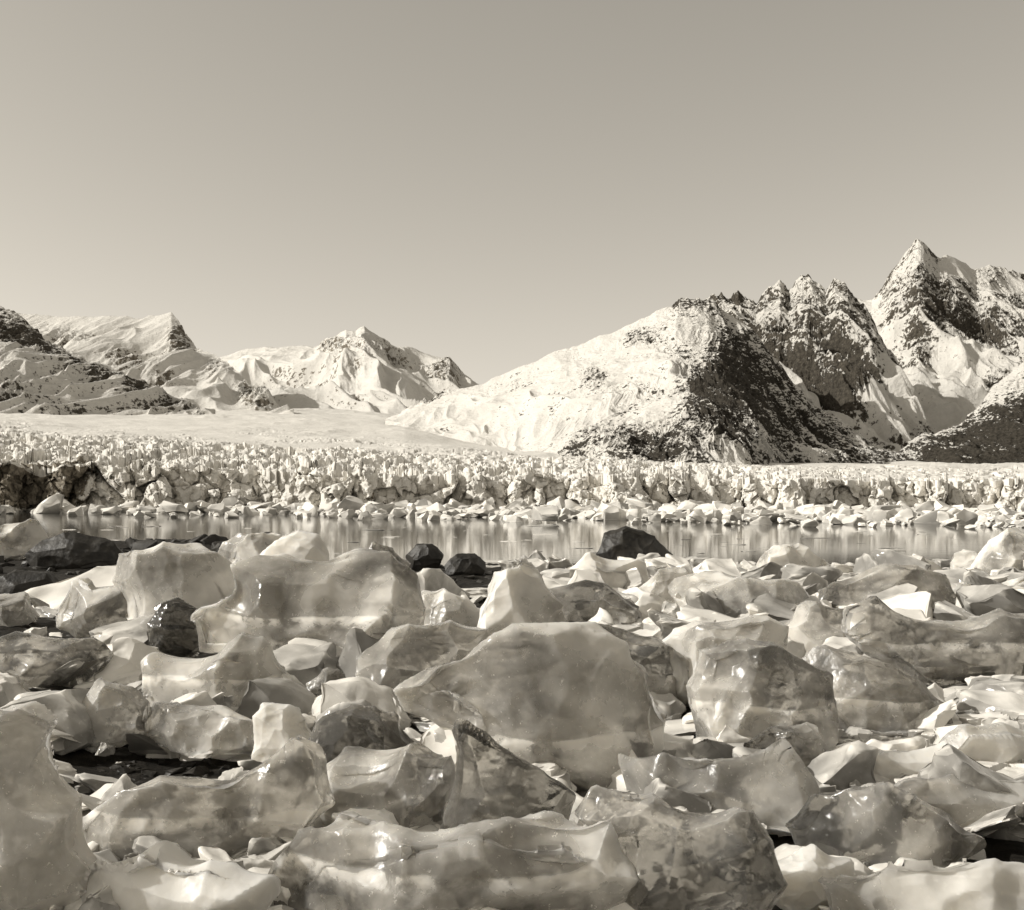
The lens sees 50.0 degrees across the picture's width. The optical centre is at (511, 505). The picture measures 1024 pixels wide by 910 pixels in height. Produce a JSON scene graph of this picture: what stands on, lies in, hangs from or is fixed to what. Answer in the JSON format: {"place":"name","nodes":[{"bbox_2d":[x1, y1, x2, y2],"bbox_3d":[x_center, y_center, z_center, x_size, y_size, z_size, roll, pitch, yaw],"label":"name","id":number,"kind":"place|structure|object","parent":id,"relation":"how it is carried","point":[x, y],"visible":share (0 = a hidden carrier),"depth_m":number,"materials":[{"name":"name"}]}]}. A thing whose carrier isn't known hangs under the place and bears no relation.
{"place":"outdoors","nodes":[
{"label":"outdoors","id":0,"kind":"place"},
{"bbox_2d":[0,306,215,414],"bbox_3d":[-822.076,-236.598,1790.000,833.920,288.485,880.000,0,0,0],"label":"rocky spur","id":1,"kind":"structure","parent":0,"point":[39,374],"depth_m":1572.75,"materials":[{"name":"grey stone"}]},
{"bbox_2d":[18,312,293,413],"bbox_3d":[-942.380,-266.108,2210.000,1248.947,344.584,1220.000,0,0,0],"label":"snow mountain","id":2,"kind":"structure","parent":0,"point":[163,352],"depth_m":1992.23,"materials":[{"name":"white snow"}]},
{"bbox_2d":[219,326,478,414],"bbox_3d":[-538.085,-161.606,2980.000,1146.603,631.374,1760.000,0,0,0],"label":"snow peak","id":3,"kind":"structure","parent":0,"point":[364,368],"depth_m":2619.37,"materials":[{"name":"white snow"}]},
{"bbox_2d":[0,408,1023,511],"bbox_3d":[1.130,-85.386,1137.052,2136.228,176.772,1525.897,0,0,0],"label":"glacier","id":4,"kind":"object","parent":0,"point":[317,457],"visible":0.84,"depth_m":419.16,"materials":[{"name":"white ice"}]},
{"bbox_2d":[0,512,1023,567],"bbox_3d":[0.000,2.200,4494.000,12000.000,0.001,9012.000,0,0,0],"label":"water","id":5,"kind":"structure","parent":0,"point":[573,540],"depth_m":87.63,"materials":[{"name":"grey liquid"}]},
{"bbox_2d":[63,524,954,560],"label":"ice floe","id":6,"kind":"object","parent":5,"relation":"on","point":[537,534],"visible":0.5,"depth_m":77.08,"materials":[{"name":"white ice"}]},
{"bbox_2d":[0,494,1023,528],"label":"floating ice","id":7,"kind":"structure","parent":5,"relation":"on","point":[633,510],"depth_m":193.58,"materials":[{"name":"white ice"}]},
{"bbox_2d":[0,539,1023,909],"bbox_3d":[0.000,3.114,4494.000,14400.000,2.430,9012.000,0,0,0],"label":"ground","id":8,"kind":"structure","parent":0,"point":[92,763],"depth_m":8.98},
{"bbox_2d":[0,591,39,626],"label":"ice block","id":9,"kind":"object","parent":8,"relation":"on","point":[17,609],"depth_m":18.21,"materials":[{"name":"ice"}]},
{"bbox_2d":[0,518,47,560],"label":"ice block","id":10,"kind":"object","parent":8,"relation":"on","point":[18,541],"depth_m":40.76,"materials":[{"name":"ice"}]},
{"bbox_2d":[0,569,59,593],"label":"boulder","id":11,"kind":"object","parent":8,"relation":"on","point":[15,581],"visible":0.51,"depth_m":24.02,"materials":[{"name":"grey stone"}]},
{"bbox_2d":[0,701,97,909],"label":"ice block","id":12,"kind":"object","parent":8,"relation":"on","point":[48,857],"depth_m":5.11,"materials":[{"name":"ice"}]},
{"bbox_2d":[0,631,113,691],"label":"ice block","id":13,"kind":"object","parent":8,"relation":"on","point":[29,660],"depth_m":11.81,"materials":[{"name":"ice"}]},
{"bbox_2d":[25,531,123,568],"bbox_3d":[-14.308,1.532,36.008,3.197,1.389,1.316,0,0,0],"label":"boulder","id":14,"kind":"object","parent":8,"relation":"on","point":[70,550],"visible":0.81,"depth_m":35.55,"materials":[{"name":"grey stone"}]},
{"bbox_2d":[56,577,127,637],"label":"ice block","id":15,"kind":"object","parent":8,"relation":"on","point":[86,606],"depth_m":16.08,"materials":[{"name":"ice"}]},
{"bbox_2d":[82,677,149,752],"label":"ice block","id":16,"kind":"object","parent":8,"relation":"on","point":[116,712],"depth_m":9.12,"materials":[{"name":"ice"}]},
{"bbox_2d":[147,597,198,657],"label":"boulder","id":17,"kind":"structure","parent":8,"relation":"on","point":[172,628],"depth_m":14.22,"materials":[{"name":"black stone"}]},
{"bbox_2d":[112,541,234,619],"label":"ice block","id":18,"kind":"object","parent":8,"relation":"on","point":[195,575],"depth_m":15.58,"materials":[{"name":"white ice"}]},
{"bbox_2d":[81,840,280,909],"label":"ice block","id":19,"kind":"object","parent":8,"relation":"on","point":[165,875],"depth_m":5.06,"materials":[{"name":"ice"}]},
{"bbox_2d":[145,702,253,759],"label":"ice block","id":20,"kind":"object","parent":8,"relation":"on","point":[221,732],"depth_m":8.86,"materials":[{"name":"ice"}]},
{"bbox_2d":[82,735,334,860],"bbox_3d":[-1.722,1.740,6.236,1.437,0.813,0.502,0,0,-18],"label":"ice block","id":21,"kind":"object","parent":8,"relation":"on","point":[285,791],"depth_m":6.10,"materials":[{"name":"ice"}]},
{"bbox_2d":[140,633,305,707],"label":"ice block","id":22,"kind":"object","parent":8,"relation":"on","point":[236,664],"depth_m":10.61,"materials":[{"name":"ice"}]},
{"bbox_2d":[218,532,282,562],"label":"ice block","id":23,"kind":"object","parent":8,"relation":"on","point":[239,546],"depth_m":33.73,"materials":[{"name":"white ice"}]},
{"bbox_2d":[251,702,310,761],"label":"ice block","id":24,"kind":"object","parent":8,"relation":"on","point":[277,727],"depth_m":8.08,"materials":[{"name":"white ice"}]},
{"bbox_2d":[260,529,328,560],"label":"ice block","id":25,"kind":"object","parent":8,"relation":"on","point":[300,544],"depth_m":13.21,"materials":[{"name":"white ice"}]},
{"bbox_2d":[190,548,425,652],"bbox_3d":[-2.303,1.448,12.818,2.771,1.917,1.628,0,0,23],"label":"ice block","id":26,"kind":"object","parent":8,"relation":"on","point":[276,601],"depth_m":12.33,"materials":[{"name":"ice"}]},
{"bbox_2d":[306,667,344,696],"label":"ice block","id":27,"kind":"object","parent":8,"relation":"on","point":[325,675],"depth_m":11.09,"materials":[{"name":"grey ice"}]},
{"bbox_2d":[308,704,409,762],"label":"ice block","id":28,"kind":"object","parent":8,"relation":"on","point":[334,734],"depth_m":7.89,"materials":[{"name":"grey ice"}]},
{"bbox_2d":[332,808,398,824],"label":"ice block","id":29,"kind":"object","parent":8,"relation":"on","point":[382,815],"depth_m":6.29,"materials":[{"name":"ice"}]},
{"bbox_2d":[320,741,454,827],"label":"ice block","id":30,"kind":"object","parent":8,"relation":"on","point":[410,785],"depth_m":6.58,"materials":[{"name":"ice"}]},
{"bbox_2d":[369,541,410,566],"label":"ice block","id":31,"kind":"object","parent":8,"relation":"on","point":[374,545],"depth_m":29.52,"materials":[{"name":"white ice"}]},
{"bbox_2d":[355,620,490,715],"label":"ice block","id":32,"kind":"object","parent":8,"relation":"on","point":[393,657],"depth_m":10.15,"materials":[{"name":"grey ice"}]},
{"bbox_2d":[405,543,443,570],"bbox_3d":[-2.737,1.622,34.360,1.207,0.906,0.825,0,0,0],"label":"boulder","id":33,"kind":"object","parent":8,"relation":"on","point":[419,557],"visible":0.87,"depth_m":34.06,"materials":[{"name":"black stone"}]},
{"bbox_2d":[421,588,479,626],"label":"ice block","id":34,"kind":"object","parent":8,"relation":"on","point":[442,605],"depth_m":16.12,"materials":[{"name":"ice"}]},
{"bbox_2d":[268,810,638,909],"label":"ice block","id":35,"kind":"object","parent":8,"relation":"on","point":[546,860],"depth_m":5.08,"materials":[{"name":"ice"}]},
{"bbox_2d":[444,553,485,574],"bbox_3d":[-1.377,1.720,32.271,1.212,0.662,0.781,0,0,0],"label":"boulder","id":36,"kind":"object","parent":8,"relation":"on","point":[465,563],"visible":0.98,"depth_m":32.04,"materials":[{"name":"black stone"}]},
{"bbox_2d":[0,532,1013,861],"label":"beach rocks","id":37,"kind":"object","parent":8,"relation":"on","point":[188,768],"visible":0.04,"depth_m":22.85,"materials":[{"name":"black stone"}]},
{"bbox_2d":[0,549,1023,909],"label":"brash ice","id":38,"kind":"structure","parent":8,"relation":"on","point":[846,763],"depth_m":10.13,"materials":[{"name":"white ice"}]},
{"bbox_2d":[444,718,575,828],"bbox_3d":[-0.009,1.616,6.375,0.771,0.763,0.249,0,0,0],"label":"ice block","id":39,"kind":"object","parent":38,"relation":"on","point":[494,779],"depth_m":6.32,"materials":[{"name":"ice"}]},
{"bbox_2d":[393,621,667,790],"bbox_3d":[0.144,1.513,8.005,2.002,1.354,0.822,0,0,0],"label":"ice block","id":40,"kind":"object","parent":38,"relation":"on","point":[575,700],"depth_m":7.74,"materials":[{"name":"ice"}]},
{"bbox_2d":[785,600,845,654],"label":"ice block","id":41,"kind":"object","parent":38,"relation":"on","point":[811,624],"depth_m":13.81,"materials":[{"name":"white ice"}]},
{"bbox_2d":[894,774,1023,835],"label":"ice block","id":42,"kind":"object","parent":38,"relation":"on","point":[958,801],"depth_m":6.75,"materials":[{"name":"ice"}]},
{"bbox_2d":[477,555,565,634],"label":"ice block","id":43,"kind":"object","parent":8,"relation":"on","point":[518,591],"depth_m":12.56,"materials":[{"name":"white ice"}]},
{"bbox_2d":[113,561,1023,909],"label":"ice sheet","id":44,"kind":"object","parent":8,"relation":"on","point":[1013,769],"visible":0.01,"depth_m":8.12,"materials":[{"name":"ice"}]},
{"bbox_2d":[686,638,838,751],"bbox_3d":[2.028,1.619,8.973,1.157,1.073,0.725,0,0,0],"label":"ice block","id":45,"kind":"object","parent":44,"relation":"on","point":[745,687],"depth_m":8.73,"materials":[{"name":"ice"}]},
{"bbox_2d":[549,580,638,624],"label":"ice block","id":46,"kind":"object","parent":8,"relation":"on","point":[583,600],"depth_m":16.87,"materials":[{"name":"ice"}]},
{"bbox_2d":[565,552,648,588],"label":"ice block","id":47,"kind":"object","parent":8,"relation":"on","point":[612,573],"depth_m":24.15,"materials":[{"name":"white ice"}]},
{"bbox_2d":[595,526,672,559],"bbox_3d":[4.183,1.415,37.536,2.778,1.452,1.649,0,0,0],"label":"boulder","id":48,"kind":"object","parent":8,"relation":"on","point":[628,542],"visible":0.57,"depth_m":37.00,"materials":[{"name":"black stone"}]},
{"bbox_2d":[588,621,690,713],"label":"ice block","id":49,"kind":"object","parent":8,"relation":"on","point":[665,666],"depth_m":10.51,"materials":[{"name":"ice"}]},
{"bbox_2d":[639,567,692,602],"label":"ice block","id":50,"kind":"object","parent":8,"relation":"on","point":[659,581],"depth_m":19.29,"materials":[{"name":"ice"}]},
{"bbox_2d":[575,785,787,909],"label":"ice block","id":51,"kind":"object","parent":8,"relation":"on","point":[685,860],"depth_m":5.10,"materials":[{"name":"ice"}]},
{"bbox_2d":[618,738,821,836],"bbox_3d":[1.373,1.802,7.064,1.398,0.634,0.519,0,0,12],"label":"ice block","id":52,"kind":"object","parent":8,"relation":"on","point":[774,786],"depth_m":6.92,"materials":[{"name":"ice"}]},
{"bbox_2d":[662,615,788,708],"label":"ice block","id":53,"kind":"object","parent":8,"relation":"on","point":[687,641],"depth_m":10.64,"materials":[{"name":"ice"}]},
{"bbox_2d":[668,571,809,613],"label":"ice block","id":54,"kind":"object","parent":8,"relation":"on","point":[732,593],"depth_m":17.77,"materials":[{"name":"white ice"}]},
{"bbox_2d":[743,722,823,766],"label":"ice block","id":55,"kind":"object","parent":8,"relation":"on","point":[805,740],"depth_m":8.00,"materials":[{"name":"ice"}]},
{"bbox_2d":[756,543,826,575],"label":"ice block","id":56,"kind":"object","parent":8,"relation":"on","point":[796,554],"depth_m":28.88,"materials":[{"name":"white ice"}]},
{"bbox_2d":[775,844,855,909],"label":"ice block","id":57,"kind":"object","parent":8,"relation":"on","point":[804,869],"depth_m":5.42,"materials":[{"name":"ice"}]},
{"bbox_2d":[802,645,957,736],"bbox_3d":[3.234,1.663,9.755,1.455,0.809,0.610,0,0,7],"label":"ice block","id":58,"kind":"object","parent":8,"relation":"on","point":[877,696],"depth_m":9.59,"materials":[{"name":"ice"}]},
{"bbox_2d":[785,782,985,870],"bbox_3d":[2.088,1.867,6.194,1.052,0.671,0.486,0,0,31],"label":"ice block","id":59,"kind":"object","parent":8,"relation":"on","point":[880,822],"depth_m":6.02,"materials":[{"name":"ice"}]},
{"bbox_2d":[818,563,955,607],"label":"ice block","id":60,"kind":"object","parent":8,"relation":"on","point":[860,587],"depth_m":18.13,"materials":[{"name":"ice"}]},
{"bbox_2d":[874,741,948,778],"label":"ice block","id":61,"kind":"object","parent":8,"relation":"on","point":[889,764],"depth_m":7.73,"materials":[{"name":"white ice"}]},
{"bbox_2d":[818,858,1023,909],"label":"ice block","id":62,"kind":"object","parent":8,"relation":"on","point":[991,884],"depth_m":5.11,"materials":[{"name":"beige ice"}]},
{"bbox_2d":[841,596,1023,688],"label":"ice block","id":63,"kind":"object","parent":8,"relation":"on","point":[941,653],"depth_m":11.84,"materials":[{"name":"ice"}]},
{"bbox_2d":[950,549,977,568],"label":"ice block","id":64,"kind":"object","parent":8,"relation":"on","point":[963,558],"depth_m":30.67,"materials":[{"name":"white ice"}]},
{"bbox_2d":[939,722,1023,762],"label":"ice block","id":65,"kind":"object","parent":8,"relation":"on","point":[999,742],"depth_m":8.12,"materials":[{"name":"white ice"}]},
{"bbox_2d":[952,576,1023,602],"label":"ice block","id":66,"kind":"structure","parent":8,"relation":"on","point":[1019,581],"depth_m":20.03,"materials":[{"name":"white ice"}]},
{"bbox_2d":[971,527,1023,574],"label":"ice block","id":67,"kind":"object","parent":8,"relation":"on","point":[1005,548],"depth_m":28.32,"materials":[{"name":"white ice"}]},
{"bbox_2d":[0,0,1023,383],"label":"sky","id":68,"kind":"structure","parent":0,"point":[495,188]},
{"bbox_2d":[385,297,907,464],"bbox_3d":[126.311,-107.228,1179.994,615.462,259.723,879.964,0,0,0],"label":"snowy hill","id":69,"kind":"structure","parent":0,"point":[698,380],"depth_m":1096.06,"materials":[{"name":"white snow"}]},
{"bbox_2d":[709,274,933,452],"bbox_3d":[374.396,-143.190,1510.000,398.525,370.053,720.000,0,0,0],"label":"craggy ridge","id":70,"kind":"structure","parent":0,"point":[831,353],"depth_m":1366.63,"materials":[{"name":"grey stone"}]},
{"bbox_2d":[857,239,1023,433],"bbox_3d":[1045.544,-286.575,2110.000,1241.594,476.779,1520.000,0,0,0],"label":"rocky peak","id":71,"kind":"structure","parent":0,"point":[950,329],"depth_m":1928.45,"materials":[{"name":"white snow"}]},
{"bbox_2d":[899,362,1023,463],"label":"rocky slope","id":72,"kind":"structure","parent":0,"point":[990,429],"depth_m":1116.44,"materials":[{"name":"grey stone"}]}
]}

